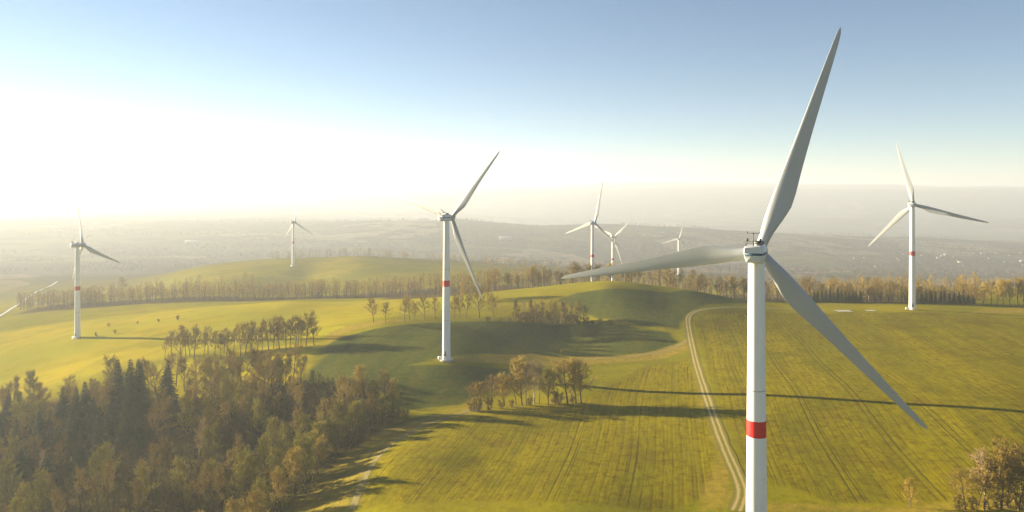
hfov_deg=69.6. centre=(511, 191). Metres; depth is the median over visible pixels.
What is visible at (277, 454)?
bare tree
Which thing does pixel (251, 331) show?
bare tree
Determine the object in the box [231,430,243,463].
bare tree
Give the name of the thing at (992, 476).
bare tree
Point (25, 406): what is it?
bare tree
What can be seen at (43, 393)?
bare tree
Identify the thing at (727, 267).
distant woodland
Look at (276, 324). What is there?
bare tree
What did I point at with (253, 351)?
bare tree
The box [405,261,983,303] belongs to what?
brown woodland
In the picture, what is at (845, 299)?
spruce tree
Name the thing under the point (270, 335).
bare tree
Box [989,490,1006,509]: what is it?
bare shrub
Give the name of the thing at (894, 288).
bare tree
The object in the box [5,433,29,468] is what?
bare tree
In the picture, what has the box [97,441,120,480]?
bare tree
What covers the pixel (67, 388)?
bare tree
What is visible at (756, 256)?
wind turbine
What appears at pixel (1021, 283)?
bare tree
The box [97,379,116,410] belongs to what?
bare tree
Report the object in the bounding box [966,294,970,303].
spruce tree
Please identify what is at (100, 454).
bare tree
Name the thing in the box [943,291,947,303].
spruce tree
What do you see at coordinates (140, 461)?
bare tree
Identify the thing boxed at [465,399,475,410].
bare shrub
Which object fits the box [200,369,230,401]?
bare tree
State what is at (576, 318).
bare shrub
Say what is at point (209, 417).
bare tree
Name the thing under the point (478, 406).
bare shrub
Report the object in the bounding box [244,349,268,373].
bare tree
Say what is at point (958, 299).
spruce tree
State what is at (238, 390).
bare tree
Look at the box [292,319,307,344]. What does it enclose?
bare tree
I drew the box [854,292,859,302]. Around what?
spruce tree
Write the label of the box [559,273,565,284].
bare tree
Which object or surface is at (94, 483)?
bare tree
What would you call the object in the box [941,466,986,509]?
bare tree
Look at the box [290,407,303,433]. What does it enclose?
bare tree
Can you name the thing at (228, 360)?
bare tree
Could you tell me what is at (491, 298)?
bare tree
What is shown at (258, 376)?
bare tree
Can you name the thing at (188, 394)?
bare tree
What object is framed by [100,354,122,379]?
bare tree
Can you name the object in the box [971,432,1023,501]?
bare tree
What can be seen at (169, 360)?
bare tree
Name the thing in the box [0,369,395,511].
undergrowth
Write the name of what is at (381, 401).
bare tree
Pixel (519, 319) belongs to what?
bare shrub
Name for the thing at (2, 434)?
spruce tree
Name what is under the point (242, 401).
bare tree
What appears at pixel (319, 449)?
bare tree
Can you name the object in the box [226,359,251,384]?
bare tree
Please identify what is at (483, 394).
bare tree
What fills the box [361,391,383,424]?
bare tree
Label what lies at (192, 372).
bare tree
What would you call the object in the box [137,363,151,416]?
spruce tree
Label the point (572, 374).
bare tree
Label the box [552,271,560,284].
bare tree
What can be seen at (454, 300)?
bare tree
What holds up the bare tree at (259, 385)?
on the ground
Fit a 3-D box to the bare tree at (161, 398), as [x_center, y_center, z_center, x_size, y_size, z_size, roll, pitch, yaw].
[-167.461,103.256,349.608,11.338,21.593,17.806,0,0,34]
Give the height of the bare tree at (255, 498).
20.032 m
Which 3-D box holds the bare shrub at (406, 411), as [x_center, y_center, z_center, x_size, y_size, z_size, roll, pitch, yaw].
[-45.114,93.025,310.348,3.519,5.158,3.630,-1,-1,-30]
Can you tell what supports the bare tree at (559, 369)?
on the ground
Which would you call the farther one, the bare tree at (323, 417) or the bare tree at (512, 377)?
the bare tree at (512, 377)
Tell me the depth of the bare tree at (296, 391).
317.63 m
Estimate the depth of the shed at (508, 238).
3153.44 m
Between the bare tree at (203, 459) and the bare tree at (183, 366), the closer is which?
the bare tree at (203, 459)
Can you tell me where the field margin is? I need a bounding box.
[349,405,483,510]
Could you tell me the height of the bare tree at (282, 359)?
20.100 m
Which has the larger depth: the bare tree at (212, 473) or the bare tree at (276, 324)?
the bare tree at (276, 324)
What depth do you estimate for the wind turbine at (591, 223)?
751.23 m
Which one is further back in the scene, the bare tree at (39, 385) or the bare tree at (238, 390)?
the bare tree at (39, 385)
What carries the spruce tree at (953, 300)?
on the ground
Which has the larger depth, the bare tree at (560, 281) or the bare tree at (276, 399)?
the bare tree at (560, 281)
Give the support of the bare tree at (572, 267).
on the ground
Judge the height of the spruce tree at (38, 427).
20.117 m
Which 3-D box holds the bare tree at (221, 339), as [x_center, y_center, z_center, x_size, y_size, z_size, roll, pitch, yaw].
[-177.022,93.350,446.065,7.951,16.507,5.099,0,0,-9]
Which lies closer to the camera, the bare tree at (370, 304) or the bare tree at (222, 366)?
the bare tree at (222, 366)
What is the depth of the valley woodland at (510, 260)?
1402.44 m
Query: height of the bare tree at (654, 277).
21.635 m
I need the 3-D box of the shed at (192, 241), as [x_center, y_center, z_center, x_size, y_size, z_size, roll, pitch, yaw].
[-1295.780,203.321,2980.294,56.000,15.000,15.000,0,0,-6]
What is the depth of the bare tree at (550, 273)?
651.42 m
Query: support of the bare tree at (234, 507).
on the ground
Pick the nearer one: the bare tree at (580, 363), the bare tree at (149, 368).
the bare tree at (580, 363)
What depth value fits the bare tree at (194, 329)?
453.50 m
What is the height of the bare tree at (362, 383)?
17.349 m
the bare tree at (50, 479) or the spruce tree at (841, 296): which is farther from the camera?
the spruce tree at (841, 296)
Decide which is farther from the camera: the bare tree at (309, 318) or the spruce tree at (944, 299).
the spruce tree at (944, 299)
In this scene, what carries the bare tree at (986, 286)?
on the ground
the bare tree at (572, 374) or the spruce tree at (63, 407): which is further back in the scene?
the spruce tree at (63, 407)
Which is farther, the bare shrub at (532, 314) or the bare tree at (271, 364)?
the bare shrub at (532, 314)
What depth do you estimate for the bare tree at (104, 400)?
374.91 m
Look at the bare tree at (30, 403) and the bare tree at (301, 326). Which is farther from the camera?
the bare tree at (301, 326)
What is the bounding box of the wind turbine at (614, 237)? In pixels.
[595,218,632,280]
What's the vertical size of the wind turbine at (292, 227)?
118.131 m
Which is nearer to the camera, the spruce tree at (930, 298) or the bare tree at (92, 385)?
the bare tree at (92, 385)
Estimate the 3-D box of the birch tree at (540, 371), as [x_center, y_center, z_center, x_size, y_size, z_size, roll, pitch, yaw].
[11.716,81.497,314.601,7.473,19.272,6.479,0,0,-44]
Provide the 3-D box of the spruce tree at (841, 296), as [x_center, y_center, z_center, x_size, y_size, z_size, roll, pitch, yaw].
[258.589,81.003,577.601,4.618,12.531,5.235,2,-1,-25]
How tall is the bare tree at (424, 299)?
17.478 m
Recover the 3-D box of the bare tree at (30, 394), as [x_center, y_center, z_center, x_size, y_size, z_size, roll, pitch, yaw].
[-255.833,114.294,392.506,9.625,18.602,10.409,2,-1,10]
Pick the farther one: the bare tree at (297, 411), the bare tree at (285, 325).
the bare tree at (285, 325)
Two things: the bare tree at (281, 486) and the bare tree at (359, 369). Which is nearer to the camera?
the bare tree at (281, 486)
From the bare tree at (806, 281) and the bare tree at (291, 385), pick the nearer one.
the bare tree at (291, 385)
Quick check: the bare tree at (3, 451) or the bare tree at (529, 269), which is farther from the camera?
the bare tree at (529, 269)
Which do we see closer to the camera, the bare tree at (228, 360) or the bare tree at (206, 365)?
the bare tree at (228, 360)
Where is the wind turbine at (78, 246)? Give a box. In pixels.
[70,191,119,338]
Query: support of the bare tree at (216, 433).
on the ground
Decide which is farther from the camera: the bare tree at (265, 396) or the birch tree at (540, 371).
the bare tree at (265, 396)
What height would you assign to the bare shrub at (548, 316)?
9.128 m
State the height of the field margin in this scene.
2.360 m
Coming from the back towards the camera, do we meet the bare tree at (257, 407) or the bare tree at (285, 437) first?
the bare tree at (257, 407)
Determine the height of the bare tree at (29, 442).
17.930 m
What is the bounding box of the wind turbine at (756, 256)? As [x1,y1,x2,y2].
[561,27,927,511]
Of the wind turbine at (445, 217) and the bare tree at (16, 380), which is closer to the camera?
the wind turbine at (445, 217)
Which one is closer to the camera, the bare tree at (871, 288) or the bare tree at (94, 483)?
the bare tree at (94, 483)
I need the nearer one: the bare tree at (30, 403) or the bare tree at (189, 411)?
the bare tree at (189, 411)
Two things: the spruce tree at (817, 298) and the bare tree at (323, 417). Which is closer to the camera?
the bare tree at (323, 417)
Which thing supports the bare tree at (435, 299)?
on the ground
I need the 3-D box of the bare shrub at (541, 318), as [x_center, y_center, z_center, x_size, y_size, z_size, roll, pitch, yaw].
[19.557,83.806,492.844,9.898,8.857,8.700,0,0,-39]
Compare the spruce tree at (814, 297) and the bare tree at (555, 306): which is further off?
the spruce tree at (814, 297)
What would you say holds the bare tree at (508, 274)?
on the ground
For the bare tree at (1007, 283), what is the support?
on the ground
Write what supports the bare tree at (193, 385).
on the ground
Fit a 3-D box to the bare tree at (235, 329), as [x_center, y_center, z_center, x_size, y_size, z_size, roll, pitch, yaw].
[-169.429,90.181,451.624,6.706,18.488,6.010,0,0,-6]
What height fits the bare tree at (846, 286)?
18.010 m
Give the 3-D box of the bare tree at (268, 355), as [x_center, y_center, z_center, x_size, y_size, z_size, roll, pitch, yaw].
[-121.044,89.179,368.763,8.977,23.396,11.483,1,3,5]
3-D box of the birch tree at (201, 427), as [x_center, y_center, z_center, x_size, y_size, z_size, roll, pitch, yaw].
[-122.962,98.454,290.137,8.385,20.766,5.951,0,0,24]
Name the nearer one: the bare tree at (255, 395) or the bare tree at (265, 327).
the bare tree at (255, 395)
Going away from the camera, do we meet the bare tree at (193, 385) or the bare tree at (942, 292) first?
the bare tree at (193, 385)
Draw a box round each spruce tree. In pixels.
[0,413,9,447]
[1,392,15,426]
[12,448,33,492]
[28,411,47,453]
[31,452,54,494]
[53,387,69,429]
[62,411,78,454]
[64,387,86,440]
[68,433,88,479]
[78,382,91,431]
[83,397,103,437]
[103,360,124,425]
[115,359,148,432]
[127,358,152,430]
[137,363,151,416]
[155,361,178,406]
[811,291,816,301]
[815,289,819,302]
[819,290,823,302]
[823,287,827,302]
[827,286,832,302]
[832,291,836,302]
[835,287,839,301]
[838,288,843,302]
[842,290,847,302]
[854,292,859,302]
[918,291,924,303]
[928,290,933,303]
[938,288,942,302]
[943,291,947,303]
[951,292,956,303]
[956,291,961,303]
[961,289,966,303]
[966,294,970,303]
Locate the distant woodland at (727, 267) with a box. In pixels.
[0,217,1023,277]
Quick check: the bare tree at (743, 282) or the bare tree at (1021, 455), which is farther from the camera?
the bare tree at (743, 282)
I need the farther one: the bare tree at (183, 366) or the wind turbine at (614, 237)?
the wind turbine at (614, 237)
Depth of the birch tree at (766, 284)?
612.45 m
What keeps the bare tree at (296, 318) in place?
on the ground
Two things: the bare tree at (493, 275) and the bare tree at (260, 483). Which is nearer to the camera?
the bare tree at (260, 483)
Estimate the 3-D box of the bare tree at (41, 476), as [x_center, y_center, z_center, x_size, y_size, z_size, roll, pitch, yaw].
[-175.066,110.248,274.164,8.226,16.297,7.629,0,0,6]
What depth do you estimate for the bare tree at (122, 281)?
1009.84 m
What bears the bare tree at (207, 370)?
on the ground
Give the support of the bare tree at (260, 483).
on the ground
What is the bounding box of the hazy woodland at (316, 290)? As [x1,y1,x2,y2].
[15,270,424,310]
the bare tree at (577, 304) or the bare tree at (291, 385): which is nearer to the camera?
the bare tree at (291, 385)
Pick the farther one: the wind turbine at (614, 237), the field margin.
the wind turbine at (614, 237)
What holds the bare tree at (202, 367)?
on the ground
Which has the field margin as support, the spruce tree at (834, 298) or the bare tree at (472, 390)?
the bare tree at (472, 390)
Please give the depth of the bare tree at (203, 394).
334.78 m
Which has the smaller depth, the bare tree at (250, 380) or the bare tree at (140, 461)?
the bare tree at (140, 461)
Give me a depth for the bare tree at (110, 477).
256.83 m
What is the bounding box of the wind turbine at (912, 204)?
[869,143,988,309]
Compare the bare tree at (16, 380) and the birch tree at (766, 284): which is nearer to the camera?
the bare tree at (16, 380)
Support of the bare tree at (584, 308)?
on the ground
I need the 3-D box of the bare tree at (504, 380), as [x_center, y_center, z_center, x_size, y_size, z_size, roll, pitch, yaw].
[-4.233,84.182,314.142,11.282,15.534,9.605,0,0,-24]
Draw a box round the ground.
[0,182,1023,511]
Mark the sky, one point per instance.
(95, 94)
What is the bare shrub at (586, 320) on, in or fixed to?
on the ground
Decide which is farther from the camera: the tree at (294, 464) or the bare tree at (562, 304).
the bare tree at (562, 304)
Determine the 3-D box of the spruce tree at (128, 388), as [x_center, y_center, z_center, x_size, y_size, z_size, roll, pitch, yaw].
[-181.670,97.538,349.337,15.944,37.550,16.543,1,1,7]
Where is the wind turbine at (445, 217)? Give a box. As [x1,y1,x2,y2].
[398,151,499,361]
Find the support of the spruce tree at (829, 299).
on the ground
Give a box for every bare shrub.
[401,408,408,416]
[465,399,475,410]
[474,399,482,410]
[485,397,492,409]
[497,400,504,408]
[512,310,524,321]
[520,311,530,321]
[526,309,541,321]
[527,396,534,404]
[535,312,547,321]
[545,311,554,322]
[550,388,559,403]
[555,392,565,403]
[558,311,571,322]
[566,312,575,323]
[568,395,575,403]
[573,314,581,323]
[579,315,590,323]
[950,493,969,511]
[966,493,981,510]
[982,497,990,509]
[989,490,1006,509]
[1003,493,1013,508]
[1009,491,1023,506]
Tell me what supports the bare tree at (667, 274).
on the ground
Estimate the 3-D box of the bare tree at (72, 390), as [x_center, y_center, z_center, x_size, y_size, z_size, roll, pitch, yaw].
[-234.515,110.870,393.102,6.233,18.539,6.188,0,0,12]
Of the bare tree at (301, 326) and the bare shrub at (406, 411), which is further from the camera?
the bare tree at (301, 326)
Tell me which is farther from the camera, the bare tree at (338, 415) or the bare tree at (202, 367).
the bare tree at (202, 367)
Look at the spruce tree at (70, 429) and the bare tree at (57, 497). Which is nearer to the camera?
the bare tree at (57, 497)
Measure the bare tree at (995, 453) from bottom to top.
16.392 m
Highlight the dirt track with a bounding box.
[684,306,825,511]
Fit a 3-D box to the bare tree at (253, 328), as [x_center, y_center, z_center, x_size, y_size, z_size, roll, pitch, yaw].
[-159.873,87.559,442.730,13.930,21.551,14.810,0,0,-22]
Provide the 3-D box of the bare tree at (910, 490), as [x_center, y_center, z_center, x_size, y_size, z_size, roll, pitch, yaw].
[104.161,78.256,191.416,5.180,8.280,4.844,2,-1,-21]
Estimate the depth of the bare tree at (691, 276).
637.25 m
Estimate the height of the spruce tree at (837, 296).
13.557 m
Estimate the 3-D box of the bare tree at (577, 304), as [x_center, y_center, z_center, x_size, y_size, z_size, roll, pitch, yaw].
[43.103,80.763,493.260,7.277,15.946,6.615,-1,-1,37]
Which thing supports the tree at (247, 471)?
on the ground
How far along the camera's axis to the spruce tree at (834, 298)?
574.86 m
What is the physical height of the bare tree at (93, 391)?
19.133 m
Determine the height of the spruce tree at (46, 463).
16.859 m
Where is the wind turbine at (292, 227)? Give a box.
[286,199,311,266]
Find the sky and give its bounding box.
[0,0,1023,190]
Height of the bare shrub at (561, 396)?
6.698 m
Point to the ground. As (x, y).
(636, 434)
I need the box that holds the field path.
[577,339,686,359]
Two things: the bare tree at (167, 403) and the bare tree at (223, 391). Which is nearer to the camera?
the bare tree at (167, 403)
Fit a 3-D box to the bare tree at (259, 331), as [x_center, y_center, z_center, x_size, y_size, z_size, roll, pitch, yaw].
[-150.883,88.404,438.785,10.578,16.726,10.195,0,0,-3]
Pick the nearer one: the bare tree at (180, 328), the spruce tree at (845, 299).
the bare tree at (180, 328)
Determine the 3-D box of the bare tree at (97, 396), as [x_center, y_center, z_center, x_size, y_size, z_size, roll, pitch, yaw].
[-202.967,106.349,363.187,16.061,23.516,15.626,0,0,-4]
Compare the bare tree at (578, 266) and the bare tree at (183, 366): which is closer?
the bare tree at (183, 366)
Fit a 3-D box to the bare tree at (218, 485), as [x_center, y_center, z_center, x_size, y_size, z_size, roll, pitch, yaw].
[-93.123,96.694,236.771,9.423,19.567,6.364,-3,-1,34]
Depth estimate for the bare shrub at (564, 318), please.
494.36 m
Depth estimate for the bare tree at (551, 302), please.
494.82 m
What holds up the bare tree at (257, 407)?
on the ground
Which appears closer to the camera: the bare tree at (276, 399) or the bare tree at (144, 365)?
the bare tree at (276, 399)
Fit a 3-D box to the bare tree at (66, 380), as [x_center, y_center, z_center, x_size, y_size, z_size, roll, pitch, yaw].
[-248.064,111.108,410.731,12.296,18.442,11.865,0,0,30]
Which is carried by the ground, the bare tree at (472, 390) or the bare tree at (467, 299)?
the bare tree at (467, 299)
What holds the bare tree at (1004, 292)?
on the ground
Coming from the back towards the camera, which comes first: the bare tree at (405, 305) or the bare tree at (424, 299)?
the bare tree at (424, 299)
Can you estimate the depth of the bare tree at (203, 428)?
305.17 m
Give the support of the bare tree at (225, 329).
on the ground
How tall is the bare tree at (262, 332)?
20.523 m
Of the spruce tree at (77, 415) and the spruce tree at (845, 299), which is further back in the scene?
the spruce tree at (845, 299)
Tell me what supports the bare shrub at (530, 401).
on the ground
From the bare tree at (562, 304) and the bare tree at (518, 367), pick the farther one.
the bare tree at (562, 304)
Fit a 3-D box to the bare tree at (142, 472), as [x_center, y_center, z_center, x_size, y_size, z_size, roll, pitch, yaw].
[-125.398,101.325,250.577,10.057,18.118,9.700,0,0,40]
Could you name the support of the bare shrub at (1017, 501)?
on the ground
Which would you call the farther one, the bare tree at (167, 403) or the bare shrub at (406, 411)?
the bare tree at (167, 403)
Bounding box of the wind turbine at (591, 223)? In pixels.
[565,182,625,280]
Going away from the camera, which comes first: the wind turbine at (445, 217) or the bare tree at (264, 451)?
the bare tree at (264, 451)
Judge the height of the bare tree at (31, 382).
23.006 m
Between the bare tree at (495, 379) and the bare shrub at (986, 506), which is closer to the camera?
the bare shrub at (986, 506)
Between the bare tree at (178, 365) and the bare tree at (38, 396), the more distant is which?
the bare tree at (178, 365)
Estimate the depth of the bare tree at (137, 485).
242.24 m
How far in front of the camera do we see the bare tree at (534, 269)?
658.02 m
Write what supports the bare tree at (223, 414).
on the ground
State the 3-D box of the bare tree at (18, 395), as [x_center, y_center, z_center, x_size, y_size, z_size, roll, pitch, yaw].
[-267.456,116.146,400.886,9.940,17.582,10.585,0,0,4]
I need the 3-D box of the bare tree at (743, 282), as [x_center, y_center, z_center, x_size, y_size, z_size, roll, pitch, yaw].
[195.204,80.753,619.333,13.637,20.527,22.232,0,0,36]
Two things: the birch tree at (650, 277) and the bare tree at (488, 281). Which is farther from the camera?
the birch tree at (650, 277)
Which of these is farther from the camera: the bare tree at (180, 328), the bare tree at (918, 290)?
the bare tree at (918, 290)
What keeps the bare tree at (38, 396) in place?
on the ground
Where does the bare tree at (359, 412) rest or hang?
on the ground
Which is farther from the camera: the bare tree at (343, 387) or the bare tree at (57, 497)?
the bare tree at (343, 387)
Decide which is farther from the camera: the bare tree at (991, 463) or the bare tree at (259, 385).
the bare tree at (259, 385)
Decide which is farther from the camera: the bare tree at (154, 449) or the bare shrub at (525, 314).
the bare shrub at (525, 314)
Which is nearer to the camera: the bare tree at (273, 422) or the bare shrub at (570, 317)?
the bare tree at (273, 422)
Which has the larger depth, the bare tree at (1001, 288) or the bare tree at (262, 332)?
the bare tree at (1001, 288)
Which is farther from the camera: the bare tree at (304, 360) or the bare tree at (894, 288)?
the bare tree at (894, 288)
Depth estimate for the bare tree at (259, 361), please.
371.90 m
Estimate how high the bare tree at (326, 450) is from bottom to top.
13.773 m
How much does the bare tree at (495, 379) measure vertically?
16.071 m
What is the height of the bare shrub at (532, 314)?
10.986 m
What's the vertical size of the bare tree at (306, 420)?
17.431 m
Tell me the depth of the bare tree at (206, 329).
460.90 m
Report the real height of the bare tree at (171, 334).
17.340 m
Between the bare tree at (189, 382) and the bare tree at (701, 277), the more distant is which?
the bare tree at (701, 277)
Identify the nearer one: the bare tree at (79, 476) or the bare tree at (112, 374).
the bare tree at (79, 476)
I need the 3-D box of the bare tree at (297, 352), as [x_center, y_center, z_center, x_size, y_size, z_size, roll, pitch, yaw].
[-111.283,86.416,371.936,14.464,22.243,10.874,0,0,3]
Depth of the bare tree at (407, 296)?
479.42 m
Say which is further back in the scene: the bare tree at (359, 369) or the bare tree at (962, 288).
the bare tree at (962, 288)
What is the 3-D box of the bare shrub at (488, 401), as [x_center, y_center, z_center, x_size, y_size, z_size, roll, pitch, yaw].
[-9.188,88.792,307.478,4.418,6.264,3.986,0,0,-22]
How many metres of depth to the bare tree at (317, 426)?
275.22 m
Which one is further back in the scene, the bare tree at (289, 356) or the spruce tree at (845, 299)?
the spruce tree at (845, 299)
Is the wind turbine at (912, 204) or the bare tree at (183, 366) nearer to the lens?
the bare tree at (183, 366)
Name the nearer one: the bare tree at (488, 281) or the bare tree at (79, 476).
the bare tree at (79, 476)
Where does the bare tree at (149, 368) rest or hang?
on the ground
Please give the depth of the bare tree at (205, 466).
244.81 m
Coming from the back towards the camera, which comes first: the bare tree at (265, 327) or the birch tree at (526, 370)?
the bare tree at (265, 327)
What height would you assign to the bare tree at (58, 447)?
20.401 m
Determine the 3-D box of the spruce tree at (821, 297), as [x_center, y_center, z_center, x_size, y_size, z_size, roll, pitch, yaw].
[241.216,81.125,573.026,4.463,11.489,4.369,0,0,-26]
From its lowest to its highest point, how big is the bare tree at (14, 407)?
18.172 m
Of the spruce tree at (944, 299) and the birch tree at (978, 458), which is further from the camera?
the spruce tree at (944, 299)
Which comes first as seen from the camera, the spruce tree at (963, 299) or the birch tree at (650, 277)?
the spruce tree at (963, 299)
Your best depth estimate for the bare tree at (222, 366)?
371.68 m
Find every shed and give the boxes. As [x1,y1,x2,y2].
[184,240,199,243]
[499,237,511,239]
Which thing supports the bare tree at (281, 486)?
on the ground
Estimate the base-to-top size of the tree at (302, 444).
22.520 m
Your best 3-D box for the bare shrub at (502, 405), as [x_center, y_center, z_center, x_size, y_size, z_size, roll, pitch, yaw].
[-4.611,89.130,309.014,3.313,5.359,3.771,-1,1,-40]
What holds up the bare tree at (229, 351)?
on the ground
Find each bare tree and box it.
[0,380,13,415]
[0,386,7,413]
[0,438,16,473]
[0,458,23,508]
[5,400,21,425]
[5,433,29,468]
[7,495,26,511]
[9,375,20,400]
[10,397,38,433]
[11,390,23,410]
[12,482,38,511]
[17,397,34,429]
[22,369,47,401]
[24,433,50,469]
[26,389,36,408]
[28,477,55,511]
[30,386,54,419]
[31,466,49,504]
[32,396,52,433]
[34,394,46,412]
[35,382,51,399]
[40,468,54,511]
[48,438,66,483]
[49,487,67,511]
[51,416,66,442]
[57,374,77,394]
[58,383,73,410]
[68,384,78,400]
[70,464,90,507]
[81,442,113,488]
[83,385,110,425]
[85,382,99,401]
[86,477,107,508]
[87,380,100,399]
[95,387,110,418]
[96,460,115,509]
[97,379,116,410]
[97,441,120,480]
[99,458,114,501]
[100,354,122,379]
[102,368,115,387]
[118,276,126,289]
[124,462,161,510]
[129,476,149,509]
[137,456,151,477]
[141,357,154,392]
[141,398,180,441]
[144,362,164,397]
[145,385,172,418]
[147,440,161,479]
[162,336,169,352]
[162,348,187,385]
[164,330,181,353]
[164,353,174,372]
[167,457,192,496]
[170,332,187,357]
[171,396,205,441]
[177,357,194,389]
[178,325,187,352]
[179,359,202,385]
[181,329,194,355]
[181,379,203,414]
[182,375,199,395]
[184,325,204,359]
[184,388,196,412]
[188,386,200,424]
[192,388,218,418]
[193,459,211,511]
[194,413,213,451]
[194,428,221,462]
[195,449,208,486]
[196,457,218,494]
[198,356,218,397]
[199,326,215,353]
[199,361,218,400]
[199,403,218,433]
[200,331,208,356]
[200,356,210,390]
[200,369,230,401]
[207,359,230,400]
[208,420,223,455]
[209,329,221,348]
[210,464,235,510]
[212,399,231,442]
[213,327,230,350]
[213,333,225,358]
[215,373,243,406]
[216,371,240,416]
[218,354,237,378]
[221,331,233,354]
[223,446,237,468]
[224,496,249,511]
[226,347,238,370]
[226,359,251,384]
[227,356,249,384]
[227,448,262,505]
[228,322,252,355]
[229,444,263,487]
[230,327,239,352]
[230,380,252,430]
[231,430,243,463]
[232,376,252,399]
[232,389,251,432]
[234,321,257,353]
[239,327,254,346]
[241,487,278,511]
[243,391,265,432]
[244,346,258,386]
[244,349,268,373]
[244,473,276,511]
[245,372,257,398]
[248,398,273,435]
[249,353,270,383]
[251,361,281,405]
[252,383,274,423]
[253,327,266,349]
[254,369,265,387]
[254,381,265,402]
[255,356,287,395]
[255,433,277,472]
[259,319,266,349]
[260,318,279,350]
[262,445,282,487]
[264,349,273,384]
[264,415,289,450]
[266,448,291,488]
[266,465,291,511]
[267,323,288,348]
[268,316,286,348]
[272,351,292,387]
[272,353,287,388]
[272,390,281,416]
[273,315,282,346]
[273,318,294,348]
[273,421,295,468]
[277,350,294,391]
[280,375,307,415]
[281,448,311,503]
[284,314,305,342]
[285,317,295,343]
[285,340,303,377]
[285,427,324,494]
[287,429,313,481]
[288,410,322,438]
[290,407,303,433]
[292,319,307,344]
[292,384,302,410]
[294,354,308,377]
[295,311,318,345]
[297,320,306,337]
[303,315,321,344]
[308,396,339,428]
[309,437,332,481]
[310,420,332,453]
[313,433,331,462]
[316,410,337,447]
[327,372,352,396]
[327,382,356,415]
[327,399,350,443]
[343,400,363,434]
[347,364,370,399]
[350,400,370,430]
[356,373,374,398]
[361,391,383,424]
[365,297,381,322]
[371,368,394,400]
[375,391,389,422]
[380,301,392,321]
[383,377,399,399]
[385,390,399,417]
[395,298,413,320]
[401,293,417,320]
[409,302,418,320]
[416,294,434,316]
[428,296,442,318]
[450,293,464,317]
[450,295,460,317]
[458,282,466,300]
[460,292,473,316]
[462,275,474,300]
[464,381,488,409]
[467,287,487,317]
[472,380,488,409]
[479,373,510,400]
[483,277,492,298]
[484,267,503,290]
[486,292,499,317]
[492,371,512,405]
[503,271,512,284]
[505,374,525,403]
[507,355,531,404]
[513,299,521,313]
[521,268,534,280]
[528,264,538,286]
[528,299,533,321]
[530,301,541,315]
[536,368,559,404]
[539,299,545,321]
[542,269,553,285]
[543,299,555,321]
[550,356,593,403]
[551,302,557,320]
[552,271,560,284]
[554,357,588,402]
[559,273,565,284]
[561,300,567,314]
[563,262,579,281]
[563,356,602,402]
[571,264,582,282]
[573,301,579,319]
[577,302,591,323]
[606,263,614,280]
[626,272,637,281]
[633,272,645,281]
[652,270,667,281]
[661,269,675,286]
[685,269,695,287]
[694,273,709,290]
[727,275,738,295]
[737,276,747,298]
[801,275,819,293]
[814,282,825,294]
[824,280,836,294]
[840,282,856,302]
[865,284,881,302]
[887,281,899,301]
[897,285,908,302]
[901,477,918,506]
[916,285,923,300]
[937,284,953,303]
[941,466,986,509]
[956,282,969,296]
[963,286,979,304]
[967,284,981,305]
[970,469,1013,510]
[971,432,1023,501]
[971,454,1000,505]
[973,460,1023,510]
[975,282,994,305]
[977,441,1021,493]
[980,278,1001,304]
[993,278,1008,304]
[999,278,1011,304]
[999,454,1022,506]
[999,461,1023,510]
[1001,279,1014,305]
[1004,275,1023,305]
[1006,443,1023,504]
[1014,278,1023,304]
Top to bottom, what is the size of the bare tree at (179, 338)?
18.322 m
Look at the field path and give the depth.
411.82 m
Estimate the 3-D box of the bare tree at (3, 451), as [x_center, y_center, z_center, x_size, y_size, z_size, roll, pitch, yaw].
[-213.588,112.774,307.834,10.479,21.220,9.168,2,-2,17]
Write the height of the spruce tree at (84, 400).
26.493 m
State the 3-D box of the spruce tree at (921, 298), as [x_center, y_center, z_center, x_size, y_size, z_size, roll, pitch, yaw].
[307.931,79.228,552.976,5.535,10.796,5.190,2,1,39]
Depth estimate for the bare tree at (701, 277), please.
631.63 m
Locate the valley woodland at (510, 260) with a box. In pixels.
[270,246,1021,288]
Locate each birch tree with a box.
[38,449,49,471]
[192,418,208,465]
[518,360,536,404]
[523,361,541,403]
[533,361,545,403]
[648,271,652,281]
[677,268,685,288]
[718,277,723,295]
[765,278,769,297]
[966,447,998,505]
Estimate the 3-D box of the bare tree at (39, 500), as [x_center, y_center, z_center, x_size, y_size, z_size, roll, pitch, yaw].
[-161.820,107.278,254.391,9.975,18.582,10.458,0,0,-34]
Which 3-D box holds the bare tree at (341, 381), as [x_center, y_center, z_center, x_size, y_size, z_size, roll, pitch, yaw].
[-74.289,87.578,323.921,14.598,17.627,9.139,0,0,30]
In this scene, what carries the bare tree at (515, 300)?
on the ground
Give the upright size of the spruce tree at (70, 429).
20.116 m
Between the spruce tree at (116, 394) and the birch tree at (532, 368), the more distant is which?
the spruce tree at (116, 394)
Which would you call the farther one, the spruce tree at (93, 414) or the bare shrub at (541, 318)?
the bare shrub at (541, 318)
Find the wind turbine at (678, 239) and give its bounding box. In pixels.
[663,219,689,272]
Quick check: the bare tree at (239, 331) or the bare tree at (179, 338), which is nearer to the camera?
the bare tree at (239, 331)
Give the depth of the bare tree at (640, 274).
633.18 m
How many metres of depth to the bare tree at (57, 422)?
324.47 m
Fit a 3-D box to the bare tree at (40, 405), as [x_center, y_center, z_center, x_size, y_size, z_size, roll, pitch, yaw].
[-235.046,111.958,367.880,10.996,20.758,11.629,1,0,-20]
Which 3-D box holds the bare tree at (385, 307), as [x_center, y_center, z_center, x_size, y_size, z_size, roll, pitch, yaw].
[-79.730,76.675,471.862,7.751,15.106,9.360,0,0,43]
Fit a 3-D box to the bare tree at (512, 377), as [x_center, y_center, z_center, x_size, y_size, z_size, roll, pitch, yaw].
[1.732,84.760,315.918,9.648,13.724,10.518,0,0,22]
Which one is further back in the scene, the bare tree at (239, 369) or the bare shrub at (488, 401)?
the bare tree at (239, 369)
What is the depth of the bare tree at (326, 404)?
297.03 m
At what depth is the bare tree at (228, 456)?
267.39 m

